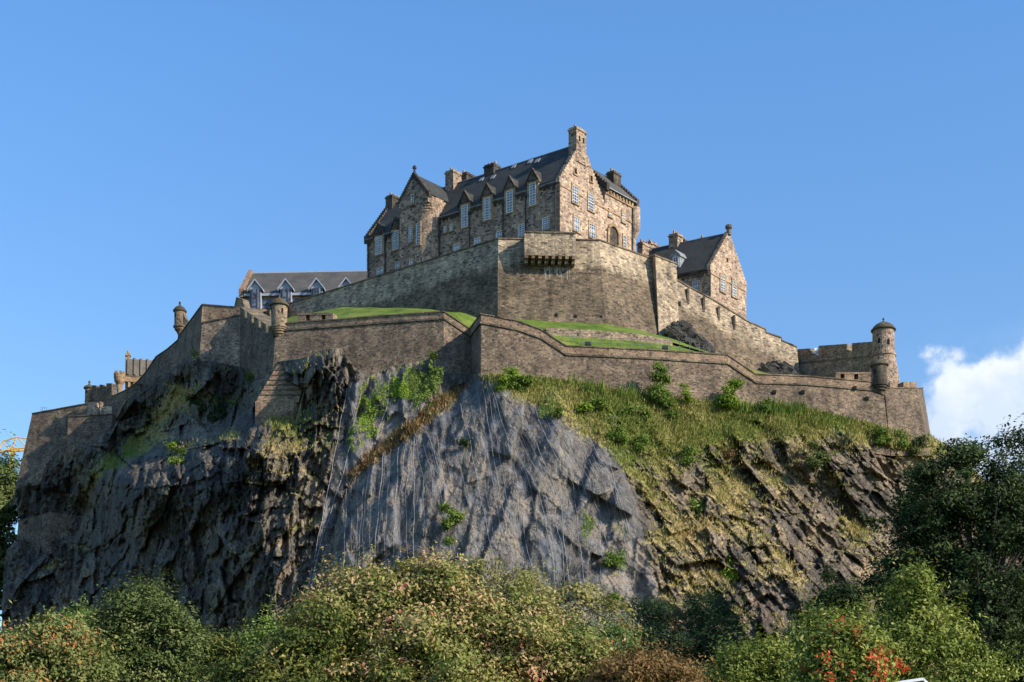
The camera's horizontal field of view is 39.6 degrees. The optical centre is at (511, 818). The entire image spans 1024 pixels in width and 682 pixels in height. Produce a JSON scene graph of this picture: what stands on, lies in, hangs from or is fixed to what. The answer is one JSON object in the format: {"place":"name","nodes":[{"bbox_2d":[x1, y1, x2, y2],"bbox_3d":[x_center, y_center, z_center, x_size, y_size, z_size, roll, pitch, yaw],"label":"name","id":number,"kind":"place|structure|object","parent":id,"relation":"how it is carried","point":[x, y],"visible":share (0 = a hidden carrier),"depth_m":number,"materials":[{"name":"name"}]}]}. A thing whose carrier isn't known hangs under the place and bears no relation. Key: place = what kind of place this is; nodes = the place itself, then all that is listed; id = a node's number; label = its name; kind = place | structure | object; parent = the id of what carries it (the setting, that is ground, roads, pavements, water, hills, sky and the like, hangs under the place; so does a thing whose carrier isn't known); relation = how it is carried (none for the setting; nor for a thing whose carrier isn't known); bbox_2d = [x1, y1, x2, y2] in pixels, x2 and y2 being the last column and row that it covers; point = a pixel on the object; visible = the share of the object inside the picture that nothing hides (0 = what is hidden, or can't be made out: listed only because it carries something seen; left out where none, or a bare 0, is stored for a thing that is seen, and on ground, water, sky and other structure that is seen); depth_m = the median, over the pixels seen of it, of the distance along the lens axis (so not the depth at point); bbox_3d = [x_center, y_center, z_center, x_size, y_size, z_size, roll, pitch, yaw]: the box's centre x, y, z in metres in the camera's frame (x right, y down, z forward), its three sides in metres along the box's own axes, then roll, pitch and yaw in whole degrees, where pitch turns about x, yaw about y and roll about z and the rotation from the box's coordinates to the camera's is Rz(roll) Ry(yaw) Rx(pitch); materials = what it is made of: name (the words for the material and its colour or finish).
{"place":"outdoors","nodes":[
{"label":"outdoors","id":0,"kind":"place"},
{"bbox_2d":[287,306,476,326],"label":"lawn","id":1,"kind":"structure","parent":0,"point":[468,320],"depth_m":219.45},
{"bbox_2d":[269,238,497,317],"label":"bastion wall","id":2,"kind":"structure","parent":1,"relation":"on","point":[464,280],"depth_m":221.84,"materials":[{"name":"stone"}]},
{"bbox_2d":[0,0,1023,631],"label":"sky","id":3,"kind":"structure","parent":0,"point":[863,160],"materials":[{"name":"blue"}]},
{"bbox_2d":[1,348,1023,681],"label":"rock","id":4,"kind":"object","parent":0,"point":[203,520],"visible":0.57,"depth_m":193.23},
{"bbox_2d":[17,512,79,553],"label":"curtain wall","id":5,"kind":"structure","parent":4,"relation":"on","point":[46,532],"depth_m":250.68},
{"bbox_2d":[12,401,102,506],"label":"curtain wall","id":6,"kind":"structure","parent":4,"relation":"on","point":[46,439],"depth_m":259.15,"materials":[{"name":"stone"}]},
{"bbox_2d":[84,381,91,402],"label":"sentry turret","id":7,"kind":"object","parent":6,"relation":"on","point":[88,392],"visible":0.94,"depth_m":259.26,"materials":[{"name":"stone"}]},
{"bbox_2d":[67,414,114,446],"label":"curtain wall","id":8,"kind":"structure","parent":4,"relation":"on","point":[83,428],"depth_m":253.45,"materials":[{"name":"stone"}]},
{"bbox_2d":[87,402,111,414],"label":"rounded wall end","id":9,"kind":"structure","parent":4,"relation":"on","point":[92,408],"depth_m":255.89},
{"bbox_2d":[89,383,142,414],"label":"curtain wall","id":10,"kind":"structure","parent":4,"relation":"on","point":[106,395],"depth_m":256.31,"materials":[{"name":"stone"}]},
{"bbox_2d":[114,351,152,393],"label":"tiled house","id":11,"kind":"structure","parent":4,"relation":"on","point":[135,370],"depth_m":268.46,"materials":[{"name":"stone"}]},
{"bbox_2d":[128,304,204,387],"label":"curtain wall","id":12,"kind":"structure","parent":4,"relation":"on","point":[176,352],"depth_m":243.84,"materials":[{"name":"stone"}]},
{"bbox_2d":[173,301,186,338],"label":"sentry turret","id":13,"kind":"object","parent":12,"relation":"on","point":[179,310],"visible":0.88,"depth_m":245.19,"materials":[{"name":"stone"}]},
{"bbox_2d":[167,446,187,466],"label":"bush","id":14,"kind":"object","parent":4,"relation":"on","point":[177,459],"visible":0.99,"depth_m":210.55,"materials":[{"name":"green plant"}]},
{"bbox_2d":[184,385,207,411],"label":"bush","id":15,"kind":"object","parent":4,"relation":"on","point":[198,402],"visible":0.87,"depth_m":227.43,"materials":[{"name":"green plant"}]},
{"bbox_2d":[204,393,231,421],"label":"bush","id":16,"kind":"object","parent":4,"relation":"on","point":[217,407],"visible":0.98,"depth_m":221.88,"materials":[{"name":"green plant"}]},
{"bbox_2d":[199,304,239,365],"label":"curtain wall","id":17,"kind":"structure","parent":4,"relation":"on","point":[220,337],"depth_m":229.68,"materials":[{"name":"stone"}]},
{"bbox_2d":[239,307,274,380],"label":"curtain wall","id":18,"kind":"structure","parent":4,"relation":"on","point":[257,341],"depth_m":221.25,"materials":[{"name":"stone"}]},
{"bbox_2d":[269,294,288,335],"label":"sentry turret","id":19,"kind":"object","parent":18,"relation":"attached to","point":[279,306],"visible":1,"depth_m":211.52,"materials":[{"name":"stone"}]},
{"bbox_2d":[255,364,305,424],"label":"stepped buttress","id":20,"kind":"structure","parent":4,"relation":"on","point":[279,395],"depth_m":203.80,"materials":[{"name":"stone"}]},
{"bbox_2d":[239,270,366,310],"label":"dormered house","id":21,"kind":"structure","parent":4,"relation":"on","point":[260,290],"depth_m":269.06,"materials":[{"name":"stone"}]},
{"bbox_2d":[308,372,390,595],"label":"rockfall net","id":22,"kind":"object","parent":4,"relation":"attached to","point":[340,481],"visible":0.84,"depth_m":189.75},
{"bbox_2d":[356,375,381,446],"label":"creeper","id":23,"kind":"object","parent":22,"relation":"attached to","point":[367,414],"visible":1,"depth_m":197.71,"materials":[{"name":"green plant"}]},
{"bbox_2d":[371,364,398,419],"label":"creeper","id":24,"kind":"object","parent":22,"relation":"attached to","point":[382,409],"visible":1,"depth_m":198.18,"materials":[{"name":"green plant"}]},
{"bbox_2d":[384,372,413,401],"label":"creeper","id":25,"kind":"object","parent":22,"relation":"attached to","point":[396,389],"visible":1,"depth_m":198.00,"materials":[{"name":"green plant"}]},
{"bbox_2d":[272,310,470,375],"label":"curtain wall","id":26,"kind":"structure","parent":4,"relation":"on","point":[368,344],"depth_m":206.39,"materials":[{"name":"stone"}]},
{"bbox_2d":[340,383,471,481],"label":"bracken","id":27,"kind":"object","parent":4,"relation":"on","point":[415,428],"visible":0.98,"depth_m":193.23,"materials":[{"name":"brown plant"}]},
{"bbox_2d":[392,359,443,409],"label":"creeper","id":28,"kind":"object","parent":4,"relation":"attached to","point":[425,387],"visible":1,"depth_m":198.21,"materials":[{"name":"green plant"}]},
{"bbox_2d":[427,352,443,381],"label":"bush","id":29,"kind":"object","parent":4,"relation":"on","point":[432,356],"visible":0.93,"depth_m":199.28,"materials":[{"name":"green plant"}]},
{"bbox_2d":[343,382,632,603],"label":"rockfall net","id":30,"kind":"object","parent":4,"relation":"hanging from","point":[499,491],"visible":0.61,"depth_m":180.64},
{"bbox_2d":[438,500,470,545],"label":"bush","id":31,"kind":"object","parent":30,"relation":"attached to","point":[456,516],"visible":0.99,"depth_m":175.74,"materials":[{"name":"green plant"}]},
{"bbox_2d":[538,397,558,418],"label":"creeper","id":32,"kind":"object","parent":30,"relation":"attached to","point":[547,412],"visible":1,"depth_m":188.63,"materials":[{"name":"green plant"}]},
{"bbox_2d":[581,509,596,544],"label":"creeper","id":33,"kind":"object","parent":30,"relation":"attached to","point":[591,522],"visible":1,"depth_m":178.07,"materials":[{"name":"green plant"}]},
{"bbox_2d":[491,365,520,392],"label":"bush","id":34,"kind":"object","parent":4,"relation":"on","point":[512,372],"visible":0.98,"depth_m":190.54,"materials":[{"name":"green plant"}]},
{"bbox_2d":[18,352,1013,631],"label":"hillside grass","id":35,"kind":"structure","parent":4,"relation":"on","point":[672,430],"depth_m":194.29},
{"bbox_2d":[508,373,539,392],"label":"bush","id":36,"kind":"object","parent":4,"relation":"on","point":[524,381],"visible":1,"depth_m":190.76,"materials":[{"name":"green plant"}]},
{"bbox_2d":[576,401,592,415],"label":"bush","id":37,"kind":"object","parent":4,"relation":"on","point":[585,407],"visible":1,"depth_m":190.28,"materials":[{"name":"green plant"}]},
{"bbox_2d":[588,395,608,408],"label":"bush","id":38,"kind":"object","parent":4,"relation":"on","point":[601,403],"visible":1,"depth_m":191.31,"materials":[{"name":"green plant"}]},
{"bbox_2d":[599,549,626,570],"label":"bush","id":39,"kind":"object","parent":4,"relation":"on","point":[612,559],"visible":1,"depth_m":173.84,"materials":[{"name":"green plant"}]},
{"bbox_2d":[603,425,632,445],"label":"bush","id":40,"kind":"object","parent":4,"relation":"on","point":[617,435],"visible":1,"depth_m":188.24,"materials":[{"name":"green plant"}]},
{"bbox_2d":[618,400,652,418],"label":"bush","id":41,"kind":"object","parent":4,"relation":"on","point":[646,414],"visible":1,"depth_m":192.32,"materials":[{"name":"green plant"}]},
{"bbox_2d":[631,432,650,451],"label":"bush","id":42,"kind":"object","parent":4,"relation":"on","point":[642,443],"visible":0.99,"depth_m":189.29,"materials":[{"name":"green plant"}]},
{"bbox_2d":[644,360,673,403],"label":"bush","id":43,"kind":"object","parent":4,"relation":"on","point":[662,377],"visible":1,"depth_m":196.18,"materials":[{"name":"green plant"}]},
{"bbox_2d":[646,386,676,411],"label":"bush","id":44,"kind":"object","parent":4,"relation":"on","point":[660,400],"visible":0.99,"depth_m":195.61,"materials":[{"name":"green plant"}]},
{"bbox_2d":[658,398,682,419],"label":"bush","id":45,"kind":"object","parent":4,"relation":"on","point":[672,412],"visible":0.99,"depth_m":195.52,"materials":[{"name":"green plant"}]},
{"bbox_2d":[469,313,889,456],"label":"curtain wall","id":46,"kind":"structure","parent":4,"relation":"on","point":[523,347],"depth_m":200.34,"materials":[{"name":"stone"}]},
{"bbox_2d":[870,355,888,392],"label":"sentry turret","id":47,"kind":"object","parent":46,"relation":"on","point":[879,366],"visible":1,"depth_m":207.47,"materials":[{"name":"stone"}]},
{"bbox_2d":[565,372,808,418],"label":"willowherb","id":48,"kind":"object","parent":4,"relation":"on","point":[800,407],"visible":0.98,"depth_m":200.14,"materials":[{"name":"green plant"}]},
{"bbox_2d":[679,381,696,404],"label":"bush","id":49,"kind":"object","parent":4,"relation":"on","point":[688,397],"visible":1,"depth_m":197.63,"materials":[{"name":"green plant"}]},
{"bbox_2d":[679,443,699,465],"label":"bush","id":50,"kind":"object","parent":4,"relation":"on","point":[687,457],"visible":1,"depth_m":190.77,"materials":[{"name":"green plant"}]},
{"bbox_2d":[686,496,704,518],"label":"bush","id":51,"kind":"object","parent":4,"relation":"on","point":[697,505],"visible":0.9,"depth_m":188.53,"materials":[{"name":"green plant"}]},
{"bbox_2d":[717,445,736,460],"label":"bush","id":52,"kind":"object","parent":4,"relation":"on","point":[730,453],"visible":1,"depth_m":195.70,"materials":[{"name":"brown plant"}]},
{"bbox_2d":[715,553,739,583],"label":"bush","id":53,"kind":"object","parent":4,"relation":"on","point":[730,574],"visible":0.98,"depth_m":184.38,"materials":[{"name":"green plant"}]},
{"bbox_2d":[717,377,744,408],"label":"bush","id":54,"kind":"object","parent":4,"relation":"on","point":[733,385],"visible":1,"depth_m":198.75,"materials":[{"name":"green plant"}]},
{"bbox_2d":[760,395,773,413],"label":"bush","id":55,"kind":"object","parent":4,"relation":"on","point":[766,404],"visible":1,"depth_m":200.41,"materials":[{"name":"green plant"}]},
{"bbox_2d":[803,439,832,476],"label":"bush","id":56,"kind":"object","parent":4,"relation":"on","point":[820,456],"visible":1,"depth_m":196.24,"materials":[{"name":"green plant"}]},
{"bbox_2d":[789,558,875,612],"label":"tree","id":57,"kind":"object","parent":4,"relation":"on","point":[838,593],"visible":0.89,"depth_m":148.97,"materials":[{"name":"green plant"}]},
{"bbox_2d":[869,424,895,447],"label":"bush","id":58,"kind":"object","parent":4,"relation":"on","point":[880,438],"visible":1,"depth_m":204.81,"materials":[{"name":"green plant"}]},
{"bbox_2d":[893,428,909,450],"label":"bush","id":59,"kind":"object","parent":4,"relation":"on","point":[900,442],"visible":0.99,"depth_m":205.96,"materials":[{"name":"green plant"}]},
{"bbox_2d":[885,382,929,456],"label":"curtain wall","id":60,"kind":"structure","parent":4,"relation":"on","point":[905,404],"depth_m":209.53,"materials":[{"name":"stone"}]},
{"bbox_2d":[907,433,931,456],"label":"bush","id":61,"kind":"object","parent":4,"relation":"on","point":[922,441],"visible":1,"depth_m":206.80,"materials":[{"name":"green plant"}]},
{"bbox_2d":[516,319,709,352],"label":"lawn","id":62,"kind":"structure","parent":0,"point":[543,325],"depth_m":210.30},
{"bbox_2d":[498,231,658,334],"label":"bastion wall","id":63,"kind":"structure","parent":62,"relation":"on","point":[552,276],"depth_m":214.33,"materials":[{"name":"stone"}]},
{"bbox_2d":[648,254,678,345],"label":"bastion wall","id":64,"kind":"structure","parent":62,"relation":"on","point":[665,280],"depth_m":221.72,"materials":[{"name":"stone"}]},
{"bbox_2d":[665,319,715,352],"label":"rock outcrop","id":65,"kind":"object","parent":62,"relation":"on","point":[682,330],"visible":0.86,"depth_m":220.61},
{"bbox_2d":[552,335,695,351],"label":"lawn","id":66,"kind":"structure","parent":0,"point":[578,341],"depth_m":203.97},
{"bbox_2d":[546,328,672,345],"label":"retaining wall","id":67,"kind":"structure","parent":66,"relation":"on","point":[582,333],"depth_m":205.03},
{"bbox_2d":[562,335,708,350],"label":"railing","id":68,"kind":"object","parent":66,"relation":"on","point":[611,343],"visible":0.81,"depth_m":203.81,"materials":[{"name":"metal"}]},
{"bbox_2d":[749,368,768,373],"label":"grass bank","id":69,"kind":"structure","parent":0,"point":[757,371],"depth_m":220.76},
{"bbox_2d":[677,279,799,373],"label":"bastion wall","id":70,"kind":"structure","parent":69,"relation":"on","point":[720,327],"depth_m":228.79,"materials":[{"name":"stone"}]},
{"bbox_2d":[759,360,799,374],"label":"rock outcrop","id":71,"kind":"object","parent":69,"relation":"on","point":[777,367],"visible":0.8,"depth_m":229.04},
{"bbox_2d":[797,342,871,376],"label":"battery wall","id":72,"kind":"structure","parent":69,"relation":"on","point":[828,360],"depth_m":229.65,"materials":[{"name":"stone"}]},
{"bbox_2d":[869,318,899,386],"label":"round tower","id":73,"kind":"structure","parent":69,"relation":"on","point":[883,341],"depth_m":220.93,"materials":[{"name":"stone"}]},
{"bbox_2d":[776,612,800,652],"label":"tree","id":74,"kind":"object","parent":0,"point":[788,629],"visible":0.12,"depth_m":139.77,"materials":[{"name":"green plant"}]},
{"label":"courtyard","id":75,"kind":"structure","parent":0,"visible":0},
{"bbox_2d":[364,124,639,277],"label":"barrack block","id":76,"kind":"structure","parent":75,"relation":"on","point":[569,188],"depth_m":232.06,"materials":[{"name":"stone"}]},
{"bbox_2d":[407,223,413,244],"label":"window","id":77,"kind":"structure","parent":76,"relation":"in","point":[410,226],"depth_m":236.23,"materials":[{"name":"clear glass"}]},
{"bbox_2d":[414,220,421,246],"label":"window","id":78,"kind":"structure","parent":76,"relation":"in","point":[418,223],"depth_m":235.37,"materials":[{"name":"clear glass"}]},
{"bbox_2d":[541,214,550,230],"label":"window","id":79,"kind":"structure","parent":76,"relation":"in","point":[545,220],"depth_m":223.44,"materials":[{"name":"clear glass"}]},
{"bbox_2d":[571,182,579,206],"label":"window","id":80,"kind":"structure","parent":76,"relation":"in","point":[575,188],"depth_m":224.64,"materials":[{"name":"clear glass"}]},
{"bbox_2d":[572,214,581,234],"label":"window","id":81,"kind":"structure","parent":76,"relation":"in","point":[576,219],"depth_m":225.03,"materials":[{"name":"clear glass"}]},
{"bbox_2d":[587,190,595,213],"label":"window","id":82,"kind":"structure","parent":76,"relation":"in","point":[590,196],"depth_m":227.73,"materials":[{"name":"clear glass"}]},
{"bbox_2d":[588,220,595,238],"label":"window","id":83,"kind":"structure","parent":76,"relation":"in","point":[591,225],"depth_m":227.85,"materials":[{"name":"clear glass"}]},
{"bbox_2d":[636,239,660,255],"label":"house","id":84,"kind":"structure","parent":75,"relation":"on","point":[644,247],"depth_m":241.58,"materials":[{"name":"stone"}]},
{"bbox_2d":[649,224,746,318],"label":"gabled house","id":85,"kind":"structure","parent":75,"relation":"on","point":[709,266],"depth_m":235.70,"materials":[{"name":"stone"}]},
{"bbox_2d":[731,278,737,299],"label":"window","id":86,"kind":"structure","parent":85,"relation":"in","point":[734,290],"depth_m":237.21,"materials":[{"name":"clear glass"}]},
{"label":"ground","id":87,"kind":"structure","parent":0,"visible":0},
{"bbox_2d":[0,429,21,620],"bbox_3d":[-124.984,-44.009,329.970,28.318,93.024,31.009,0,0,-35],"label":"tree","id":88,"kind":"object","parent":87,"relation":"on","point":[8,512],"visible":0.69,"depth_m":326.33,"materials":[{"name":"green plant"}]},
{"bbox_2d":[0,437,26,465],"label":"crane","id":89,"kind":"object","parent":87,"relation":"on","point":[12,450],"visible":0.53,"depth_m":339.87,"materials":[{"name":"yellow paint"}]},
{"bbox_2d":[0,599,136,681],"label":"tree","id":90,"kind":"object","parent":87,"relation":"on","point":[59,647],"visible":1,"depth_m":66.47,"materials":[{"name":"green plant"}]},
{"bbox_2d":[38,593,125,681],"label":"tree","id":91,"kind":"object","parent":87,"relation":"on","point":[74,617],"visible":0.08,"depth_m":85.05,"materials":[{"name":"green plant"}]},
{"bbox_2d":[65,566,214,681],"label":"tree","id":92,"kind":"object","parent":87,"relation":"on","point":[140,616],"visible":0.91,"depth_m":72.70,"materials":[{"name":"green plant"}]},
{"bbox_2d":[174,611,264,681],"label":"tree","id":93,"kind":"object","parent":87,"relation":"on","point":[231,640],"visible":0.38,"depth_m":82.92,"materials":[{"name":"green plant"}]},
{"bbox_2d":[236,593,282,676],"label":"tree","id":94,"kind":"object","parent":87,"relation":"on","point":[250,637],"visible":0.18,"depth_m":79.53,"materials":[{"name":"green plant"}]},
{"bbox_2d":[177,590,372,681],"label":"tree","id":95,"kind":"object","parent":87,"relation":"on","point":[293,662],"visible":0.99,"depth_m":56.07,"materials":[{"name":"green plant"}]},
{"bbox_2d":[225,539,640,681],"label":"tree","id":96,"kind":"object","parent":87,"relation":"on","point":[471,638],"visible":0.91,"depth_m":58.26,"materials":[{"name":"green plant"}]},
{"bbox_2d":[355,544,651,665],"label":"tree","id":97,"kind":"object","parent":87,"relation":"on","point":[583,594],"visible":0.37,"depth_m":78.13,"materials":[{"name":"green plant"}]},
{"bbox_2d":[563,607,656,660],"bbox_3d":[3.758,-3.492,63.804,6.760,11.999,4.920,0,0,33],"label":"tree","id":98,"kind":"object","parent":87,"relation":"on","point":[611,636],"visible":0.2,"depth_m":63.00,"materials":[{"name":"green leaves"},{"name":"bark"}]},
{"bbox_2d":[570,625,724,681],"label":"tree","id":99,"kind":"object","parent":87,"relation":"on","point":[638,666],"visible":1,"depth_m":56.82,"materials":[{"name":"brown plant"}]},
{"bbox_2d":[615,583,691,660],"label":"tree","id":100,"kind":"object","parent":87,"relation":"on","point":[655,609],"visible":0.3,"depth_m":90.89,"materials":[{"name":"green plant"}]},
{"bbox_2d":[652,579,764,680],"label":"tree","id":101,"kind":"object","parent":87,"relation":"on","point":[702,630],"visible":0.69,"depth_m":89.08,"materials":[{"name":"green plant"}]},
{"bbox_2d":[681,618,807,681],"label":"tree","id":102,"kind":"object","parent":87,"relation":"on","point":[759,657],"visible":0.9,"depth_m":66.07,"materials":[{"name":"green plant"}]},
{"bbox_2d":[770,586,886,677],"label":"tree","id":103,"kind":"object","parent":87,"relation":"on","point":[808,619],"visible":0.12,"depth_m":69.24,"materials":[{"name":"green plant"}]},
{"bbox_2d":[777,608,915,681],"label":"tree","id":104,"kind":"object","parent":87,"relation":"on","point":[839,653],"visible":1,"depth_m":47.16,"materials":[{"name":"green plant"}]},
{"bbox_2d":[798,551,1023,681],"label":"tree","id":105,"kind":"object","parent":87,"relation":"on","point":[926,644],"visible":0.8,"depth_m":58.92,"materials":[{"name":"green plant"}]},
{"bbox_2d":[853,428,1023,681],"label":"tree","id":106,"kind":"object","parent":87,"relation":"on","point":[931,531],"visible":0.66,"depth_m":82.66,"materials":[{"name":"green plant"}]},
{"bbox_2d":[961,413,1023,670],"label":"tree","id":107,"kind":"object","parent":87,"relation":"on","point":[1020,439],"visible":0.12,"depth_m":91.26,"materials":[{"name":"green plant"}]},
{"label":"courtyard","id":108,"kind":"structure","parent":0,"visible":0},
{"bbox_2d":[234,297,249,308],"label":"curtain wall","id":109,"kind":"structure","parent":108,"relation":"on","point":[240,302],"depth_m":236.87,"materials":[{"name":"stone"}]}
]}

